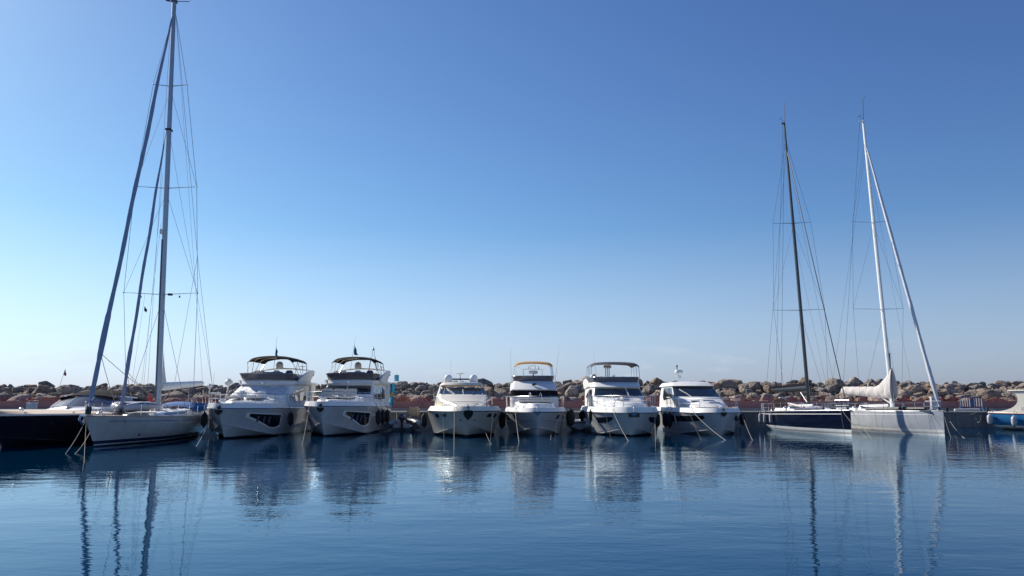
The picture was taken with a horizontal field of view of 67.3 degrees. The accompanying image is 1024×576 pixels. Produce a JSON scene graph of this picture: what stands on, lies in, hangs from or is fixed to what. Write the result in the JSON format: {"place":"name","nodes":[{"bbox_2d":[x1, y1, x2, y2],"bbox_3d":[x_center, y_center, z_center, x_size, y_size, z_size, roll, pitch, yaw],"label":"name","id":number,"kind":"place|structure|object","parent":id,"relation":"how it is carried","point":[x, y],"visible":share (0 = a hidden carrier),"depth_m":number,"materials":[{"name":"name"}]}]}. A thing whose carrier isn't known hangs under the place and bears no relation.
{"place":"outdoors","nodes":[
{"label":"outdoors","id":0,"kind":"place"},
{"bbox_2d":[0,401,1016,407],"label":"parapet wall","id":1,"kind":"structure","parent":0,"point":[575,404],"depth_m":68.57,"materials":[{"name":"grey concrete"}]},
{"bbox_2d":[0,427,1023,575],"bbox_3d":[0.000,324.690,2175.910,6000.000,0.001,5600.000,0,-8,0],"label":"water","id":2,"kind":"structure","parent":0,"point":[739,501],"depth_m":15.77,"materials":[{"name":"blue liquid"}]},
{"bbox_2d":[0,390,147,446],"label":"motor launch","id":3,"kind":"object","parent":2,"relation":"on","point":[58,422],"visible":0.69,"depth_m":38.40,"materials":[{"name":"black plastic"}]},
{"bbox_2d":[78,0,232,446],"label":"sailing yacht","id":4,"kind":"object","parent":2,"relation":"on","point":[160,422],"visible":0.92,"depth_m":44.06,"materials":[{"name":"white plastic"}]},
{"bbox_2d":[110,402,156,410],"bbox_3d":[-20.221,6.313,41.025,1.731,0.498,3.419,1,-8,-6],"label":"inflatable dinghy","id":5,"kind":"object","parent":4,"relation":"on","point":[130,406],"visible":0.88,"depth_m":39.98,"materials":[{"name":"rubber"}]},
{"bbox_2d":[206,341,318,438],"bbox_3d":[-16.803,6.577,51.799,4.576,7.380,16.727,0,-8,-2],"label":"motor yacht","id":6,"kind":"object","parent":2,"relation":"on","point":[256,403],"visible":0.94,"depth_m":49.64,"materials":[{"name":"white plastic"}]},
{"bbox_2d":[201,404,208,427],"bbox_3d":[-17.927,7.448,44.803,0.348,1.437,0.346,-3,-9,18],"label":"fender","id":7,"kind":"object","parent":6,"relation":"hanging from","point":[204,419],"visible":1,"depth_m":44.65,"materials":[{"name":"black"}]},
{"bbox_2d":[246,413,281,428],"bbox_3d":[-15.058,8.111,46.998,0.360,1.053,4.103,-2,-9,12],"label":"hull window","id":8,"kind":"structure","parent":6,"relation":"in","point":[270,420],"depth_m":47.17,"materials":[{"name":"black glass"}]},
{"bbox_2d":[288,404,293,426],"bbox_3d":[-14.334,8.246,49.862,0.341,1.498,0.355,5,-10,-33],"label":"fender","id":9,"kind":"object","parent":6,"relation":"hanging from","point":[290,418],"visible":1,"depth_m":49.71,"materials":[{"name":"black"}]},
{"bbox_2d":[289,388,305,400],"bbox_3d":[-14.990,7.430,53.852,0.178,0.942,4.885,0,-8,-2],"label":"side window","id":10,"kind":"structure","parent":6,"relation":"in","point":[301,392],"depth_m":54.18,"materials":[{"name":"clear glass"}]},
{"bbox_2d":[304,336,398,435],"bbox_3d":[-11.466,6.829,54.727,4.928,7.741,16.727,0,-8,-1],"label":"motor yacht","id":11,"kind":"object","parent":2,"relation":"on","point":[344,404],"visible":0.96,"depth_m":52.28,"materials":[{"name":"white plastic"}]},
{"bbox_2d":[343,410,370,426],"bbox_3d":[-9.978,8.483,49.886,0.367,1.115,4.113,-2,-9,13],"label":"hull window","id":12,"kind":"structure","parent":11,"relation":"in","point":[362,418],"depth_m":50.01,"materials":[{"name":"black glass"}]},
{"bbox_2d":[375,402,380,425],"bbox_3d":[-9.191,8.645,52.874,0.362,1.624,0.369,5,-10,-31],"label":"fender","id":13,"kind":"object","parent":11,"relation":"hanging from","point":[378,416],"visible":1,"depth_m":52.71,"materials":[{"name":"black"}]},
{"bbox_2d":[374,387,384,398],"bbox_3d":[-9.794,7.746,56.737,0.178,0.942,4.885,0,-8,-1],"label":"side window","id":14,"kind":"structure","parent":11,"relation":"in","point":[380,390],"depth_m":57.29,"materials":[{"name":"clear glass"}]},
{"bbox_2d":[380,403,384,424],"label":"fender","id":15,"kind":"object","parent":11,"relation":"hanging from","point":[382,416],"visible":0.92,"depth_m":54.66,"materials":[{"name":"black"}]},
{"bbox_2d":[384,402,389,422],"bbox_3d":[-9.275,9.305,57.225,0.365,1.623,0.365,7,-11,-38],"label":"fender","id":16,"kind":"object","parent":11,"relation":"hanging from","point":[387,415],"visible":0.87,"depth_m":57.06,"materials":[{"name":"black"}]},
{"bbox_2d":[384,407,421,430],"bbox_3d":[-8.259,9.982,58.944,2.640,1.740,5.650,0,-8,-3],"label":"inflatable boat","id":17,"kind":"object","parent":2,"relation":"on","point":[402,422],"visible":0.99,"depth_m":57.13,"materials":[{"name":"grey rubber"}]},
{"bbox_2d":[427,373,501,436],"bbox_3d":[-3.347,7.525,52.810,4.930,5.800,14.684,1,-8,-6],"label":"motor cruiser","id":18,"kind":"object","parent":2,"relation":"on","point":[465,412],"visible":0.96,"depth_m":48.61,"materials":[{"name":"white plastic"}]},
{"bbox_2d":[421,407,427,427],"bbox_3d":[-5.845,8.630,51.302,0.406,1.461,0.406,-5,-10,28],"label":"fender","id":19,"kind":"object","parent":18,"relation":"hanging from","point":[424,420],"visible":1,"depth_m":51.13,"materials":[{"name":"black"}]},
{"bbox_2d":[504,350,566,434],"bbox_3d":[1.584,7.256,54.744,4.334,6.901,13.722,0,-8,0],"label":"motor yacht","id":20,"kind":"object","parent":2,"relation":"on","point":[534,401],"visible":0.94,"depth_m":51.52,"materials":[{"name":"white plastic"}]},
{"bbox_2d":[499,411,504,428],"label":"fender","id":21,"kind":"object","parent":20,"relation":"hanging from","point":[502,420],"visible":0.94,"depth_m":52.22,"materials":[{"name":"black"}]},
{"bbox_2d":[565,407,574,426],"bbox_3d":[3.989,8.818,52.451,0.600,1.362,0.600,6,-10,-33],"label":"fender","id":22,"kind":"object","parent":20,"relation":"hanging from","point":[570,417],"visible":1,"depth_m":52.23,"materials":[{"name":"black"}]},
{"bbox_2d":[566,410,587,430],"bbox_3d":[4.957,9.951,57.340,1.800,1.730,5.640,0,-8,0],"label":"tender","id":23,"kind":"object","parent":2,"relation":"on","point":[580,425],"visible":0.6,"depth_m":55.94,"materials":[{"name":"grey fabric"}]},
{"bbox_2d":[580,353,658,435],"bbox_3d":[7.435,7.278,53.532,4.680,6.501,14.192,0,-8,0],"label":"motor yacht","id":24,"kind":"object","parent":2,"relation":"on","point":[622,398],"visible":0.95,"depth_m":49.99,"materials":[{"name":"white plastic"}]},
{"bbox_2d":[596,417,612,422],"bbox_3d":[5.858,8.386,48.850,0.227,0.439,2.257,3,-9,-19],"label":"hull window","id":25,"kind":"structure","parent":24,"relation":"in","point":[599,419],"depth_m":48.88,"materials":[{"name":"black glass"}]},
{"bbox_2d":[655,414,659,427],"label":"fender","id":26,"kind":"object","parent":24,"relation":"hanging from","point":[657,423],"visible":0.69,"depth_m":52.42,"materials":[{"name":"black"}]},
{"bbox_2d":[390,413,996,426],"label":"quay face","id":27,"kind":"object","parent":2,"relation":"in","point":[954,419],"visible":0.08,"depth_m":64.14},
{"bbox_2d":[657,365,740,434],"bbox_3d":[13.312,8.011,54.753,4.418,5.410,13.025,0,-8,0],"label":"motor cruiser","id":28,"kind":"object","parent":2,"relation":"on","point":[708,406],"visible":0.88,"depth_m":51.97,"materials":[{"name":"white plastic"}]},
{"bbox_2d":[662,408,667,427],"bbox_3d":[10.940,9.277,54.944,0.400,1.457,0.400,-6,-10,33],"label":"fender","id":29,"kind":"object","parent":28,"relation":"hanging from","point":[664,421],"visible":0.92,"depth_m":54.78,"materials":[{"name":"black"}]},
{"bbox_2d":[663,388,672,399],"bbox_3d":[11.713,7.926,57.507,0.192,0.923,3.696,0,-8,0],"label":"side window","id":30,"kind":"structure","parent":28,"relation":"in","point":[667,392],"depth_m":57.84,"materials":[{"name":"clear glass"}]},
{"bbox_2d":[666,410,671,428],"bbox_3d":[10.932,9.052,53.427,0.402,1.457,0.402,-5,-10,32],"label":"fender","id":31,"kind":"object","parent":28,"relation":"hanging from","point":[669,419],"visible":1,"depth_m":53.26,"materials":[{"name":"black"}]},
{"bbox_2d":[672,415,703,422],"bbox_3d":[11.492,8.971,52.747,0.684,0.557,7.140,1,-9,-9],"label":"hull window","id":32,"kind":"structure","parent":28,"relation":"in","point":[675,419],"depth_m":51.14,"materials":[{"name":"black glass"}]},
{"bbox_2d":[740,410,744,426],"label":"fender","id":33,"kind":"object","parent":28,"relation":"hanging from","point":[742,422],"visible":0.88,"depth_m":52.03,"materials":[{"name":"black"}]},
{"bbox_2d":[761,101,852,435],"bbox_3d":[20.959,-1.884,55.496,3.921,25.603,13.545,0,-8,1],"label":"sailing yacht","id":34,"kind":"object","parent":2,"relation":"on","point":[801,417],"visible":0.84,"depth_m":54.66,"materials":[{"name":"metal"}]},
{"bbox_2d":[824,96,944,435],"bbox_3d":[26.385,-1.862,55.804,3.959,25.649,13.022,0,-8,-3],"label":"sailing yacht","id":35,"kind":"object","parent":2,"relation":"on","point":[891,418],"visible":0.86,"depth_m":53.57,"materials":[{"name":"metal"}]},
{"bbox_2d":[987,390,1023,429],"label":"wooden launch","id":36,"kind":"object","parent":2,"relation":"on","point":[1002,419],"visible":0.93,"depth_m":58.39,"materials":[{"name":"blue"}]},
{"bbox_2d":[987,410,992,425],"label":"fender","id":37,"kind":"object","parent":36,"relation":"hanging from","point":[989,419],"visible":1,"depth_m":59.45,"materials":[{"name":"grey plastic"}]},
{"bbox_2d":[1011,410,1016,426],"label":"fender","id":38,"kind":"object","parent":36,"relation":"hanging from","point":[1013,420],"visible":1,"depth_m":57.71,"materials":[{"name":"grey plastic"}]},
{"bbox_2d":[0,0,1023,387],"label":"sky","id":39,"kind":"structure","parent":0,"point":[445,187],"materials":[{"name":"blue"}]},
{"bbox_2d":[391,411,992,412],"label":"quay paving","id":40,"kind":"structure","parent":0,"point":[759,411],"depth_m":64.13,"materials":[{"name":"concrete"}]},
{"bbox_2d":[26,402,37,409],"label":"service pedestal","id":41,"kind":"object","parent":40,"relation":"on","point":[31,405],"visible":0.82,"depth_m":65.08,"materials":[{"name":"grey paint"}]},
{"bbox_2d":[42,396,57,400],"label":"boulder","id":42,"kind":"object","parent":40,"relation":"on","point":[51,398],"visible":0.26,"depth_m":70.74,"materials":[{"name":"beige stone"}]},
{"bbox_2d":[0,408,1009,410],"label":"quay kerb","id":43,"kind":"structure","parent":40,"relation":"on","point":[742,409],"depth_m":68.09,"materials":[{"name":"concrete"}]},
{"bbox_2d":[17,381,1021,400],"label":"rubble","id":44,"kind":"object","parent":40,"relation":"on","point":[861,384],"visible":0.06,"depth_m":77.08,"materials":[{"name":"beige stone"}]},
{"bbox_2d":[867,397,884,400],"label":"boulder","id":45,"kind":"object","parent":40,"relation":"on","point":[874,399],"visible":0.2,"depth_m":70.93,"materials":[{"name":"beige stone"}]},
{"bbox_2d":[929,397,936,410],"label":"service pedestal","id":46,"kind":"object","parent":40,"relation":"on","point":[933,399],"visible":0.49,"depth_m":65.12,"materials":[{"name":"grey paint"}]},
{"bbox_2d":[954,408,979,410],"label":"rolled passerelle","id":47,"kind":"object","parent":40,"relation":"on","point":[971,409],"visible":0.96,"depth_m":65.01,"materials":[{"name":"plastic"}]},
{"bbox_2d":[959,397,984,410],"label":"metal gate","id":48,"kind":"structure","parent":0,"point":[971,402],"depth_m":67.74,"materials":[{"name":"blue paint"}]},
{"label":"terrain","id":49,"kind":"structure","parent":0,"visible":0},
{"bbox_2d":[0,394,10,400],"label":"boulder","id":50,"kind":"object","parent":49,"relation":"on","point":[5,397],"visible":0.49,"depth_m":72.04,"materials":[{"name":"grey stone"}]},
{"bbox_2d":[0,387,11,392],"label":"boulder","id":51,"kind":"object","parent":49,"relation":"on","point":[6,389],"visible":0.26,"depth_m":74.86,"materials":[{"name":"grey stone"}]},
{"bbox_2d":[7,394,28,400],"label":"boulder","id":52,"kind":"object","parent":49,"relation":"on","point":[22,397],"visible":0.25,"depth_m":70.40,"materials":[{"name":"grey stone"}]},
{"bbox_2d":[12,387,25,393],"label":"boulder","id":53,"kind":"object","parent":49,"relation":"on","point":[16,389],"visible":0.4,"depth_m":76.12,"materials":[{"name":"grey stone"}]},
{"bbox_2d":[23,387,35,393],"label":"boulder","id":54,"kind":"object","parent":49,"relation":"on","point":[29,390],"visible":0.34,"depth_m":75.35,"materials":[{"name":"stone"}]},
{"bbox_2d":[31,385,52,394],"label":"boulder","id":55,"kind":"object","parent":49,"relation":"on","point":[43,389],"visible":0.55,"depth_m":75.07,"materials":[{"name":"stone"}]},
{"bbox_2d":[38,381,54,387],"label":"boulder","id":56,"kind":"object","parent":49,"relation":"on","point":[46,383],"visible":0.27,"depth_m":77.97,"materials":[{"name":"grey stone"}]},
{"bbox_2d":[48,393,67,398],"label":"boulder","id":57,"kind":"object","parent":49,"relation":"on","point":[58,395],"visible":0.27,"depth_m":73.43,"materials":[{"name":"stone"}]},
{"bbox_2d":[53,385,70,392],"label":"boulder","id":58,"kind":"object","parent":49,"relation":"on","point":[59,388],"visible":0.28,"depth_m":76.24,"materials":[{"name":"grey stone"}]},
{"bbox_2d":[57,387,69,393],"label":"boulder","id":59,"kind":"object","parent":49,"relation":"on","point":[65,390],"visible":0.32,"depth_m":75.12,"materials":[{"name":"stone"}]},
{"bbox_2d":[68,386,83,393],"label":"boulder","id":60,"kind":"object","parent":49,"relation":"on","point":[74,389],"visible":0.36,"depth_m":74.69,"materials":[{"name":"grey stone"}]},
{"bbox_2d":[129,385,148,395],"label":"boulder","id":61,"kind":"object","parent":49,"relation":"on","point":[136,388],"visible":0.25,"depth_m":74.74,"materials":[{"name":"beige stone"}]},
{"bbox_2d":[163,391,179,397],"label":"boulder","id":62,"kind":"object","parent":49,"relation":"on","point":[171,393],"visible":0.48,"depth_m":72.72,"materials":[{"name":"beige stone"}]},
{"bbox_2d":[174,393,186,399],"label":"boulder","id":63,"kind":"object","parent":49,"relation":"on","point":[181,396],"visible":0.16,"depth_m":72.14,"materials":[{"name":"grey stone"}]},
{"bbox_2d":[188,387,198,395],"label":"boulder","id":64,"kind":"object","parent":49,"relation":"on","point":[196,391],"visible":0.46,"depth_m":74.95,"materials":[{"name":"grey stone"}]},
{"bbox_2d":[190,394,203,400],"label":"boulder","id":65,"kind":"object","parent":49,"relation":"on","point":[197,397],"visible":0.46,"depth_m":71.85,"materials":[{"name":"beige stone"}]},
{"bbox_2d":[226,382,240,391],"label":"boulder","id":66,"kind":"object","parent":49,"relation":"on","point":[236,385],"visible":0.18,"depth_m":76.58,"materials":[{"name":"grey stone"}]},
{"bbox_2d":[394,394,406,400],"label":"boulder","id":67,"kind":"object","parent":49,"relation":"on","point":[399,397],"visible":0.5,"depth_m":71.47,"materials":[{"name":"beige stone"}]},
{"bbox_2d":[394,381,409,390],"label":"boulder","id":68,"kind":"object","parent":49,"relation":"on","point":[402,385],"visible":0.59,"depth_m":77.36,"materials":[{"name":"grey stone"}]},
{"bbox_2d":[410,396,427,400],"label":"boulder","id":69,"kind":"object","parent":49,"relation":"on","point":[416,398],"visible":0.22,"depth_m":70.15,"materials":[{"name":"beige stone"}]},
{"bbox_2d":[415,385,428,391],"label":"boulder","id":70,"kind":"object","parent":49,"relation":"on","point":[420,388],"visible":0.72,"depth_m":76.28,"materials":[{"name":"grey stone"}]},
{"bbox_2d":[418,394,432,400],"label":"boulder","id":71,"kind":"object","parent":49,"relation":"on","point":[428,397],"visible":0.23,"depth_m":72.56,"materials":[{"name":"stone"}]},
{"bbox_2d":[429,385,438,393],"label":"boulder","id":72,"kind":"object","parent":49,"relation":"on","point":[433,389],"visible":0.38,"depth_m":74.64,"materials":[{"name":"grey stone"}]},
{"bbox_2d":[478,378,491,384],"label":"boulder","id":73,"kind":"object","parent":49,"relation":"on","point":[483,381],"visible":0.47,"depth_m":77.91,"materials":[{"name":"grey stone"}]},
{"bbox_2d":[484,387,493,396],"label":"boulder","id":74,"kind":"object","parent":49,"relation":"on","point":[489,391],"visible":0.3,"depth_m":73.14,"materials":[{"name":"stone"}]},
{"bbox_2d":[493,390,506,397],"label":"boulder","id":75,"kind":"object","parent":49,"relation":"on","point":[499,394],"visible":0.63,"depth_m":73.25,"materials":[{"name":"grey stone"}]},
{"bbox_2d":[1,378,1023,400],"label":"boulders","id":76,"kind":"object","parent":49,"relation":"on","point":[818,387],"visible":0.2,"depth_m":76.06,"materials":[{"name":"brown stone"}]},
{"bbox_2d":[564,385,577,397],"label":"boulder","id":77,"kind":"object","parent":49,"relation":"on","point":[572,390],"visible":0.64,"depth_m":73.23,"materials":[{"name":"grey stone"}]},
{"bbox_2d":[567,397,582,400],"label":"boulder","id":78,"kind":"object","parent":49,"relation":"on","point":[574,399],"visible":0.33,"depth_m":71.67,"materials":[{"name":"grey stone"}]},
{"bbox_2d":[641,385,654,392],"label":"boulder","id":79,"kind":"object","parent":49,"relation":"on","point":[648,388],"visible":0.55,"depth_m":74.36,"materials":[{"name":"grey stone"}]},
{"bbox_2d":[649,393,659,400],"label":"boulder","id":80,"kind":"object","parent":49,"relation":"on","point":[655,396],"visible":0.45,"depth_m":71.72,"materials":[{"name":"beige stone"}]},
{"bbox_2d":[648,377,663,384],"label":"boulder","id":81,"kind":"object","parent":49,"relation":"on","point":[656,381],"visible":0.56,"depth_m":77.75,"materials":[{"name":"stone"}]},
{"bbox_2d":[717,379,737,389],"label":"boulder","id":82,"kind":"object","parent":49,"relation":"on","point":[726,383],"visible":0.51,"depth_m":76.30,"materials":[{"name":"beige stone"}]},
{"bbox_2d":[722,390,737,396],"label":"boulder","id":83,"kind":"object","parent":49,"relation":"on","point":[728,393],"visible":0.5,"depth_m":73.64,"materials":[{"name":"stone"}]},
{"bbox_2d":[729,395,746,400],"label":"boulder","id":84,"kind":"object","parent":49,"relation":"on","point":[742,398],"visible":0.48,"depth_m":71.61,"materials":[{"name":"beige stone"}]},
{"bbox_2d":[738,385,753,393],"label":"boulder","id":85,"kind":"object","parent":49,"relation":"on","point":[743,389],"visible":0.5,"depth_m":74.68,"materials":[{"name":"beige stone"}]},
{"bbox_2d":[745,394,760,400],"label":"boulder","id":86,"kind":"object","parent":49,"relation":"on","point":[751,397],"visible":0.39,"depth_m":72.10,"materials":[{"name":"stone"}]},
{"bbox_2d":[747,381,760,391],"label":"boulder","id":87,"kind":"object","parent":49,"relation":"on","point":[754,386],"visible":0.54,"depth_m":76.01,"materials":[{"name":"grey stone"}]},
{"bbox_2d":[759,393,773,400],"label":"boulder","id":88,"kind":"object","parent":49,"relation":"on","point":[769,397],"visible":0.52,"depth_m":71.66,"materials":[{"name":"grey stone"}]},
{"bbox_2d":[760,381,774,391],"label":"boulder","id":89,"kind":"object","parent":49,"relation":"on","point":[762,384],"visible":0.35,"depth_m":76.55,"materials":[{"name":"grey stone"}]},
{"bbox_2d":[763,385,774,393],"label":"boulder","id":90,"kind":"object","parent":49,"relation":"on","point":[767,389],"visible":0.56,"depth_m":74.47,"materials":[{"name":"stone"}]},
{"bbox_2d":[788,392,810,400],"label":"boulder","id":91,"kind":"object","parent":49,"relation":"on","point":[798,394],"visible":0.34,"depth_m":72.86,"materials":[{"name":"grey stone"}]},
{"bbox_2d":[825,385,838,393],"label":"boulder","id":92,"kind":"object","parent":49,"relation":"on","point":[833,390],"visible":0.75,"depth_m":74.68,"materials":[{"name":"grey stone"}]},
{"bbox_2d":[825,396,839,400],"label":"boulder","id":93,"kind":"object","parent":49,"relation":"on","point":[832,398],"visible":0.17,"depth_m":70.92,"materials":[{"name":"grey stone"}]},
{"bbox_2d":[825,379,845,389],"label":"boulder","id":94,"kind":"object","parent":49,"relation":"on","point":[837,384],"visible":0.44,"depth_m":76.12,"materials":[{"name":"grey stone"}]},
{"bbox_2d":[845,382,857,386],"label":"boulder","id":95,"kind":"object","parent":49,"relation":"on","point":[850,384],"visible":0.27,"depth_m":76.24,"materials":[{"name":"grey stone"}]},
{"bbox_2d":[849,377,862,385],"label":"boulder","id":96,"kind":"object","parent":49,"relation":"on","point":[855,380],"visible":0.55,"depth_m":78.26,"materials":[{"name":"beige stone"}]},
{"bbox_2d":[896,395,907,400],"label":"boulder","id":97,"kind":"object","parent":49,"relation":"on","point":[902,397],"visible":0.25,"depth_m":71.73,"materials":[{"name":"beige stone"}]},
{"bbox_2d":[898,389,913,396],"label":"boulder","id":98,"kind":"object","parent":49,"relation":"on","point":[904,392],"visible":0.56,"depth_m":72.86,"materials":[{"name":"grey stone"}]},
{"bbox_2d":[903,384,923,393],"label":"boulder","id":99,"kind":"object","parent":49,"relation":"on","point":[916,388],"visible":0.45,"depth_m":74.50,"materials":[{"name":"beige stone"}]},
{"bbox_2d":[913,391,926,396],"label":"boulder","id":100,"kind":"object","parent":49,"relation":"on","point":[920,394],"visible":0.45,"depth_m":73.46,"materials":[{"name":"beige stone"}]},
{"bbox_2d":[918,394,933,400],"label":"boulder","id":101,"kind":"object","parent":49,"relation":"on","point":[926,398],"visible":0.5,"depth_m":71.57,"materials":[{"name":"stone"}]},
{"bbox_2d":[928,388,949,396],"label":"boulder","id":102,"kind":"object","parent":49,"relation":"on","point":[942,392],"visible":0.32,"depth_m":73.05,"materials":[{"name":"stone"}]},
{"bbox_2d":[942,395,955,400],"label":"boulder","id":103,"kind":"object","parent":49,"relation":"on","point":[949,398],"visible":0.56,"depth_m":72.17,"materials":[{"name":"beige stone"}]},
{"bbox_2d":[944,385,958,393],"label":"boulder","id":104,"kind":"object","parent":49,"relation":"on","point":[951,389],"visible":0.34,"depth_m":74.73,"materials":[{"name":"stone"}]},
{"bbox_2d":[964,391,977,395],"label":"boulder","id":105,"kind":"object","parent":49,"relation":"on","point":[971,393],"visible":0.31,"depth_m":73.33,"materials":[{"name":"grey stone"}]},
{"bbox_2d":[976,389,1001,399],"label":"boulder","id":106,"kind":"object","parent":49,"relation":"on","point":[986,394],"visible":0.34,"depth_m":72.08,"materials":[{"name":"beige stone"}]},
{"bbox_2d":[985,397,1005,400],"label":"boulder","id":107,"kind":"object","parent":49,"relation":"on","point":[996,399],"visible":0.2,"depth_m":70.19,"materials":[{"name":"stone"}]},
{"bbox_2d":[993,380,1009,386],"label":"boulder","id":108,"kind":"object","parent":49,"relation":"on","point":[1005,383],"visible":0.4,"depth_m":78.31,"materials":[{"name":"stone"}]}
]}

